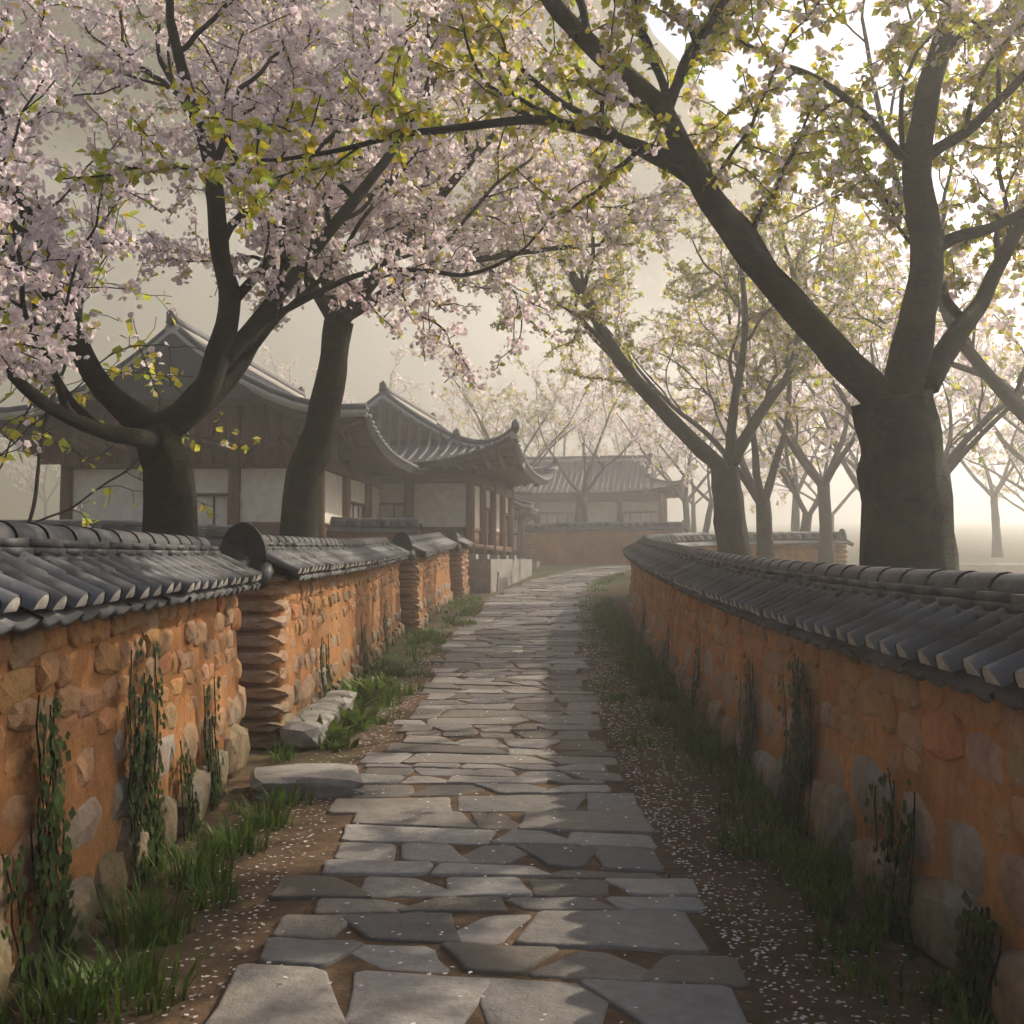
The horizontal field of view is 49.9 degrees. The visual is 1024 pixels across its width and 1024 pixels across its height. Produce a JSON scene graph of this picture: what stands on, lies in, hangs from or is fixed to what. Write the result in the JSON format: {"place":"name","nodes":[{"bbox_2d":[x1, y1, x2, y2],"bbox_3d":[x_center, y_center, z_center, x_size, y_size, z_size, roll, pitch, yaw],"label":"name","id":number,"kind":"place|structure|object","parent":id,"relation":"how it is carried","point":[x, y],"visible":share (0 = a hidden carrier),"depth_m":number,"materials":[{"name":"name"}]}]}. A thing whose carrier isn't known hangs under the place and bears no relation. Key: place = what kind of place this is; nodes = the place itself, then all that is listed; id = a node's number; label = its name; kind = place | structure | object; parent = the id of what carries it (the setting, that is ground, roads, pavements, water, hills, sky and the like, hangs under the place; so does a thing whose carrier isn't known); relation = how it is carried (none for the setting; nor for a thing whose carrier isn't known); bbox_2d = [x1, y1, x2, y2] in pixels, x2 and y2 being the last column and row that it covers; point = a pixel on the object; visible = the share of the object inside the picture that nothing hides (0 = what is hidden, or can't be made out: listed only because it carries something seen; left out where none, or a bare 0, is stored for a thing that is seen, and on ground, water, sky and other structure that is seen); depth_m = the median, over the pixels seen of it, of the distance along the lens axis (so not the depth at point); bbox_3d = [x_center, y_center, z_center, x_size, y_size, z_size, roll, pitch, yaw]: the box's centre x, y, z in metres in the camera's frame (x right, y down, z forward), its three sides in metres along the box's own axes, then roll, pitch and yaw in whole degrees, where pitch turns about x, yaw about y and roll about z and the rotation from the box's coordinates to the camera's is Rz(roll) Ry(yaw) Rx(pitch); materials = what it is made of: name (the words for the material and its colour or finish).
{"place":"outdoors","nodes":[
{"label":"outdoors","id":0,"kind":"place"},
{"bbox_2d":[4,519,254,546],"bbox_3d":[-8.669,0.407,18.948,8.777,0.560,0.939,0,-3,-3],"label":"tiled wall coping","id":1,"kind":"object","parent":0,"point":[213,534],"visible":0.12,"depth_m":18.91,"materials":[{"name":"grey tile"}]},
{"bbox_2d":[72,468,379,524],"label":"wall","id":2,"kind":"structure","parent":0,"point":[261,493],"depth_m":24.79,"materials":[{"name":"white paint"}]},
{"bbox_2d":[392,532,456,560],"bbox_3d":[-1.910,0.696,23.878,1.040,0.730,8.364,0,-2,0],"label":"tiled wall coping","id":3,"kind":"object","parent":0,"point":[427,545],"visible":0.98,"depth_m":21.41,"materials":[{"name":"grey tile"}]},
{"bbox_2d":[360,483,507,531],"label":"wall","id":4,"kind":"structure","parent":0,"point":[439,504],"depth_m":31.53,"materials":[{"name":"white paint"}]},
{"bbox_2d":[449,545,467,599],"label":"clay wall","id":5,"kind":"structure","parent":0,"point":[465,577],"depth_m":28.18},
{"bbox_2d":[445,530,473,550],"bbox_3d":[-1.513,0.746,29.202,0.954,0.608,2.603,0,-2,0],"label":"tiled wall coping","id":6,"kind":"object","parent":5,"relation":"on","point":[457,536],"visible":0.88,"depth_m":28.15,"materials":[{"name":"grey tile"}]},
{"bbox_2d":[0,0,1023,1023],"bbox_3d":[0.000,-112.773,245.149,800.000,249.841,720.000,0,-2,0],"label":"ground","id":7,"kind":"structure","parent":0,"point":[372,360],"depth_m":165.43,"materials":[{"name":"soil"}]},
{"bbox_2d":[0,396,60,519],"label":"orchard tree trunk and boughs","id":8,"kind":"object","parent":7,"relation":"on","point":[25,475],"visible":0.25,"depth_m":106.07,"materials":[{"name":"brown wood"}]},
{"bbox_2d":[0,594,239,973],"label":"clay wall","id":9,"kind":"structure","parent":7,"relation":"on","point":[109,774],"depth_m":4.83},
{"bbox_2d":[0,638,225,1007],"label":"creeper","id":10,"kind":"object","parent":9,"relation":"attached to","point":[46,845],"visible":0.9,"depth_m":4.21,"materials":[{"name":"green plant"}]},
{"bbox_2d":[0,594,250,1012],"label":"wall stone","id":11,"kind":"object","parent":9,"relation":"in","point":[20,682],"visible":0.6,"depth_m":4.84,"materials":[{"name":"beige stone"}]},
{"bbox_2d":[0,520,261,636],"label":"tiled wall coping","id":12,"kind":"object","parent":9,"relation":"on","point":[51,576],"visible":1,"depth_m":4.87,"materials":[{"name":"grey tile"}]},
{"bbox_2d":[0,146,265,527],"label":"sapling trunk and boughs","id":13,"kind":"object","parent":7,"relation":"on","point":[63,444],"visible":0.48,"depth_m":13.81,"materials":[{"name":"plant"}]},
{"bbox_2d":[0,308,427,537],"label":"house","id":14,"kind":"structure","parent":7,"relation":"on","point":[259,401],"depth_m":24.26,"materials":[{"name":"grey tile"}]},
{"bbox_2d":[0,594,483,1023],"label":"grass tufts","id":15,"kind":"object","parent":7,"relation":"on","point":[151,921],"visible":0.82,"depth_m":4.54,"materials":[{"name":"green plant"}]},
{"bbox_2d":[250,690,364,800],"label":"wall footing stones","id":16,"kind":"object","parent":7,"relation":"on","point":[332,780],"depth_m":7.27,"materials":[{"name":"stone"}]},
{"bbox_2d":[0,0,626,535],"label":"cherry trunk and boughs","id":17,"kind":"object","parent":7,"relation":"on","point":[36,266],"visible":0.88,"depth_m":9.46,"materials":[{"name":"pink plant"}]},
{"bbox_2d":[236,563,400,748],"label":"clay wall","id":18,"kind":"structure","parent":7,"relation":"on","point":[345,632],"depth_m":11.49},
{"bbox_2d":[219,522,409,588],"bbox_3d":[-2.213,0.526,14.224,1.035,0.648,11.271,0,-2,0],"label":"tiled wall coping","id":19,"kind":"object","parent":18,"relation":"on","point":[299,558],"visible":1,"depth_m":10.10,"materials":[{"name":"grey tile"}]},
{"bbox_2d":[236,562,404,748],"bbox_3d":[-2.140,1.418,14.345,0.733,1.608,11.222,0,-2,0],"label":"wall stone","id":20,"kind":"object","parent":18,"relation":"in","point":[290,592],"visible":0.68,"depth_m":9.40,"materials":[{"name":"brown stone"}]},
{"bbox_2d":[319,602,389,695],"bbox_3d":[-1.845,1.691,13.722,0.086,0.931,6.511,0,-2,-1],"label":"creeper","id":21,"kind":"object","parent":18,"relation":"attached to","point":[364,646],"visible":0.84,"depth_m":11.13,"materials":[{"name":"green plant"}]},
{"bbox_2d":[259,343,427,403],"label":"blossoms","id":22,"kind":"object","parent":7,"relation":"on","point":[314,370],"visible":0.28,"depth_m":67.59,"materials":[{"name":"pink plant"}]},
{"bbox_2d":[298,657,406,750],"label":"weeds","id":23,"kind":"object","parent":7,"relation":"on","point":[370,686],"visible":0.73,"depth_m":11.28,"materials":[{"name":"green plant"}]},
{"bbox_2d":[328,532,419,542],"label":"wall","id":24,"kind":"structure","parent":7,"relation":"on","point":[389,537],"depth_m":25.58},
{"bbox_2d":[327,516,421,533],"bbox_3d":[-4.012,0.205,25.871,3.762,0.669,1.089,0,-2,0],"label":"tiled wall coping","id":25,"kind":"object","parent":24,"relation":"on","point":[373,525],"visible":0.52,"depth_m":25.70,"materials":[{"name":"grey tile"}]},
{"bbox_2d":[240,380,558,554],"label":"building","id":26,"kind":"structure","parent":7,"relation":"on","point":[409,431],"depth_m":31.99,"materials":[{"name":"grey tile"}]},
{"bbox_2d":[399,550,450,632],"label":"clay wall","id":27,"kind":"structure","parent":7,"relation":"on","point":[437,582],"depth_m":22.17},
{"bbox_2d":[399,550,453,631],"bbox_3d":[-1.915,1.602,24.126,0.852,1.652,8.565,0,-2,0],"label":"wall stone","id":28,"kind":"object","parent":27,"relation":"in","point":[428,615],"visible":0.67,"depth_m":20.26,"materials":[{"name":"brown stone"}]},
{"bbox_2d":[106,0,744,536],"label":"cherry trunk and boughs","id":29,"kind":"object","parent":7,"relation":"on","point":[304,472],"visible":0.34,"depth_m":13.06,"materials":[{"name":"pink plant"}]},
{"bbox_2d":[430,387,480,435],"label":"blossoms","id":30,"kind":"object","parent":7,"relation":"on","point":[443,417],"visible":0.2,"depth_m":80.96,"materials":[{"name":"pink plant"}]},
{"bbox_2d":[449,548,469,598],"bbox_3d":[-1.525,1.610,29.286,0.765,1.481,2.472,0,-2,0],"label":"wall stone","id":31,"kind":"object","parent":7,"relation":"on","point":[454,570],"visible":0.56,"depth_m":28.12,"materials":[{"name":"brown stone"}]},
{"bbox_2d":[394,374,526,438],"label":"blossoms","id":32,"kind":"object","parent":7,"relation":"on","point":[416,401],"visible":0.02,"depth_m":62.01,"materials":[{"name":"pink plant"}]},
{"bbox_2d":[33,583,951,1023],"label":"fallen petals","id":33,"kind":"object","parent":7,"relation":"on","point":[803,1017],"visible":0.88,"depth_m":5.11,"materials":[{"name":"pink plant"}]},
{"bbox_2d":[467,554,531,592],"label":"stone platform","id":34,"kind":"structure","parent":7,"relation":"on","point":[483,569],"depth_m":31.07,"materials":[{"name":"grey stone"}]},
{"bbox_2d":[496,571,508,590],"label":"house steps","id":35,"kind":"structure","parent":7,"relation":"on","point":[502,580],"depth_m":32.31,"materials":[{"name":"grey stone"}]},
{"bbox_2d":[475,496,538,557],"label":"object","id":36,"kind":"structure","parent":7,"relation":"on","point":[525,511],"depth_m":45.98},
{"bbox_2d":[409,333,626,557],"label":"orchard tree trunk and boughs","id":37,"kind":"object","parent":7,"relation":"on","point":[536,410],"visible":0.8,"depth_m":54.80,"materials":[{"name":"plant"}]},
{"bbox_2d":[492,425,552,456],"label":"orchard tree trunk and boughs","id":38,"kind":"object","parent":7,"relation":"on","point":[526,453],"visible":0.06,"depth_m":127.48,"materials":[{"name":"beige plant"}]},
{"bbox_2d":[516,558,540,567],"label":"gate house stone platform","id":39,"kind":"structure","parent":7,"relation":"on","point":[536,564],"depth_m":45.32,"materials":[{"name":"grey stone"}]},
{"bbox_2d":[34,0,1023,569],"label":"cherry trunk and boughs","id":40,"kind":"object","parent":7,"relation":"on","point":[904,482],"visible":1,"depth_m":7.75,"materials":[{"name":"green plant"}]},
{"bbox_2d":[450,335,614,456],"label":"orchard tree trunk and boughs","id":41,"kind":"object","parent":7,"relation":"on","point":[579,446],"visible":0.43,"depth_m":74.02,"materials":[{"name":"plant"}]},
{"bbox_2d":[495,415,600,456],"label":"orchard tree trunk and boughs","id":42,"kind":"object","parent":7,"relation":"on","point":[574,451],"visible":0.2,"depth_m":101.44,"materials":[{"name":"pink plant"}]},
{"bbox_2d":[527,333,669,521],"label":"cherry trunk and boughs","id":43,"kind":"object","parent":7,"relation":"on","point":[584,431],"visible":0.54,"depth_m":53.97,"materials":[{"name":"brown plant"}]},
{"bbox_2d":[514,452,684,523],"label":"building","id":44,"kind":"structure","parent":7,"relation":"on","point":[620,479],"depth_m":59.86,"materials":[{"name":"grey tile"}]},
{"bbox_2d":[524,529,684,564],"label":"clay wall","id":45,"kind":"structure","parent":7,"relation":"on","point":[580,546],"depth_m":48.09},
{"bbox_2d":[524,520,688,531],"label":"wall coping","id":46,"kind":"object","parent":45,"relation":"on","point":[557,526],"visible":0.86,"depth_m":48.27,"materials":[{"name":"grey tile"}]},
{"bbox_2d":[590,381,701,477],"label":"orchard tree trunk and boughs","id":47,"kind":"object","parent":7,"relation":"on","point":[616,441],"visible":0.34,"depth_m":83.50,"materials":[{"name":"plant"}]},
{"bbox_2d":[414,29,905,555],"bbox_3d":[2.579,-2.888,18.788,10.411,10.384,4.624,2,-3,-42],"label":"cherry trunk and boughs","id":48,"kind":"object","parent":7,"relation":"on","point":[730,529],"visible":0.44,"depth_m":19.05,"materials":[{"name":"brown plant"}]},
{"bbox_2d":[580,362,754,532],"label":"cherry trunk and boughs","id":49,"kind":"object","parent":7,"relation":"on","point":[686,499],"visible":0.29,"depth_m":57.23,"materials":[{"name":"brown plant"}]},
{"bbox_2d":[619,372,771,532],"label":"orchard tree trunk and boughs","id":50,"kind":"object","parent":7,"relation":"on","point":[653,451],"visible":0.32,"depth_m":64.28,"materials":[{"name":"brown wood"}]},
{"bbox_2d":[512,166,897,558],"bbox_3d":[4.820,-2.917,25.575,8.143,10.491,7.369,2,-3,-42],"label":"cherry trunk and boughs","id":51,"kind":"object","parent":7,"relation":"on","point":[760,495],"visible":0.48,"depth_m":24.98,"materials":[{"name":"brown plant"}]},
{"bbox_2d":[665,424,752,490],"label":"orchard tree trunk and boughs","id":52,"kind":"object","parent":7,"relation":"on","point":[701,474],"visible":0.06,"depth_m":130.38,"materials":[{"name":"brown wood"}]},
{"bbox_2d":[604,343,815,532],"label":"orchard tree trunk and boughs","id":53,"kind":"object","parent":7,"relation":"on","point":[650,431],"visible":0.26,"depth_m":50.75,"materials":[{"name":"beige plant"}]},
{"bbox_2d":[692,320,884,531],"bbox_3d":[9.950,-2.655,39.007,7.711,10.116,10.090,-1,-3,31],"label":"orchard tree trunk and boughs","id":54,"kind":"object","parent":7,"relation":"on","point":[786,474],"visible":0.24,"depth_m":39.35,"materials":[{"name":"beige plant"}]},
{"bbox_2d":[723,421,856,530],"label":"orchard tree trunk and boughs","id":55,"kind":"object","parent":7,"relation":"on","point":[808,485],"visible":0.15,"depth_m":62.72,"materials":[{"name":"brown wood"}]},
{"bbox_2d":[693,341,888,531],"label":"orchard tree trunk and boughs","id":56,"kind":"object","parent":7,"relation":"on","point":[795,520],"visible":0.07,"depth_m":52.41,"materials":[{"name":"plant"}]},
{"bbox_2d":[575,571,1013,1023],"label":"grass tufts","id":57,"kind":"object","parent":7,"relation":"on","point":[797,871],"visible":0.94,"depth_m":5.61,"materials":[{"name":"green plant"}]},
{"bbox_2d":[631,544,1023,1017],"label":"clay wall","id":58,"kind":"structure","parent":7,"relation":"on","point":[934,781],"depth_m":4.82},
{"bbox_2d":[639,599,1001,1023],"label":"creeper","id":59,"kind":"object","parent":58,"relation":"attached to","point":[971,973],"visible":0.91,"depth_m":4.67,"materials":[{"name":"green plant"}]},
{"bbox_2d":[622,529,1023,709],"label":"tiled wall coping","id":60,"kind":"object","parent":58,"relation":"on","point":[961,631],"visible":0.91,"depth_m":5.09,"materials":[{"name":"grey tile"}]},
{"bbox_2d":[627,544,1023,1023],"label":"wall stone","id":61,"kind":"object","parent":58,"relation":"in","point":[937,905],"visible":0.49,"depth_m":4.83,"materials":[{"name":"brown stone"}]},
{"bbox_2d":[684,231,979,563],"bbox_3d":[8.210,-2.861,30.079,7.241,10.386,8.298,0,-3,9],"label":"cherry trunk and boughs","id":62,"kind":"object","parent":7,"relation":"on","point":[825,551],"visible":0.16,"depth_m":29.91,"materials":[{"name":"brown plant"}]},
{"bbox_2d":[694,227,1023,473],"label":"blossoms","id":63,"kind":"object","parent":7,"relation":"on","point":[985,421],"visible":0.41,"depth_m":23.53,"materials":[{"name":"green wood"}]},
{"bbox_2d":[735,279,997,490],"bbox_3d":[12.240,-2.878,37.269,10.512,10.480,6.127,1,-3,-25],"label":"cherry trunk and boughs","id":64,"kind":"object","parent":7,"relation":"on","point":[850,473],"visible":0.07,"depth_m":36.91,"materials":[{"name":"brown plant"}]},
{"bbox_2d":[727,312,1016,476],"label":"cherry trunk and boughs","id":65,"kind":"object","parent":7,"relation":"on","point":[854,459],"visible":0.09,"depth_m":45.27,"materials":[{"name":"plant"}]},
{"bbox_2d":[730,0,1023,423],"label":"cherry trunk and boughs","id":66,"kind":"object","parent":7,"relation":"on","point":[1008,395],"visible":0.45,"depth_m":15.68,"materials":[{"name":"brown plant"}]},
{"bbox_2d":[935,312,1023,557],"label":"orchard tree trunk and boughs","id":67,"kind":"object","parent":7,"relation":"on","point":[997,551],"visible":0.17,"depth_m":54.25,"materials":[{"name":"plant"}]},
{"bbox_2d":[938,316,1023,491],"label":"orchard tree trunk and boughs","id":68,"kind":"object","parent":7,"relation":"on","point":[1019,437],"visible":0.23,"depth_m":47.43,"materials":[{"name":"plant"}]},
{"bbox_2d":[957,423,1023,511],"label":"orchard tree trunk and boughs","id":69,"kind":"object","parent":7,"relation":"on","point":[983,472],"visible":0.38,"depth_m":64.65,"materials":[{"name":"brown wood"}]},
{"bbox_2d":[506,520,517,550],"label":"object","id":70,"kind":"object","parent":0,"point":[515,531],"visible":0.19,"depth_m":46.22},
{"bbox_2d":[528,501,658,523],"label":"wall","id":71,"kind":"structure","parent":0,"point":[602,511],"depth_m":59.42,"materials":[{"name":"white paint"}]},
{"bbox_2d":[198,563,1023,1023],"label":"lane paving","id":72,"kind":"structure","parent":0,"point":[681,983],"depth_m":5.17,"materials":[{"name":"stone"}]},
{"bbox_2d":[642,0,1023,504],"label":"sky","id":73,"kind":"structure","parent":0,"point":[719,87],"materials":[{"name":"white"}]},
{"bbox_2d":[857,290,1023,463],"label":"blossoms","id":74,"kind":"object","parent":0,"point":[1010,448],"visible":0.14,"depth_m":34.83,"materials":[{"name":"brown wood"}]}
]}

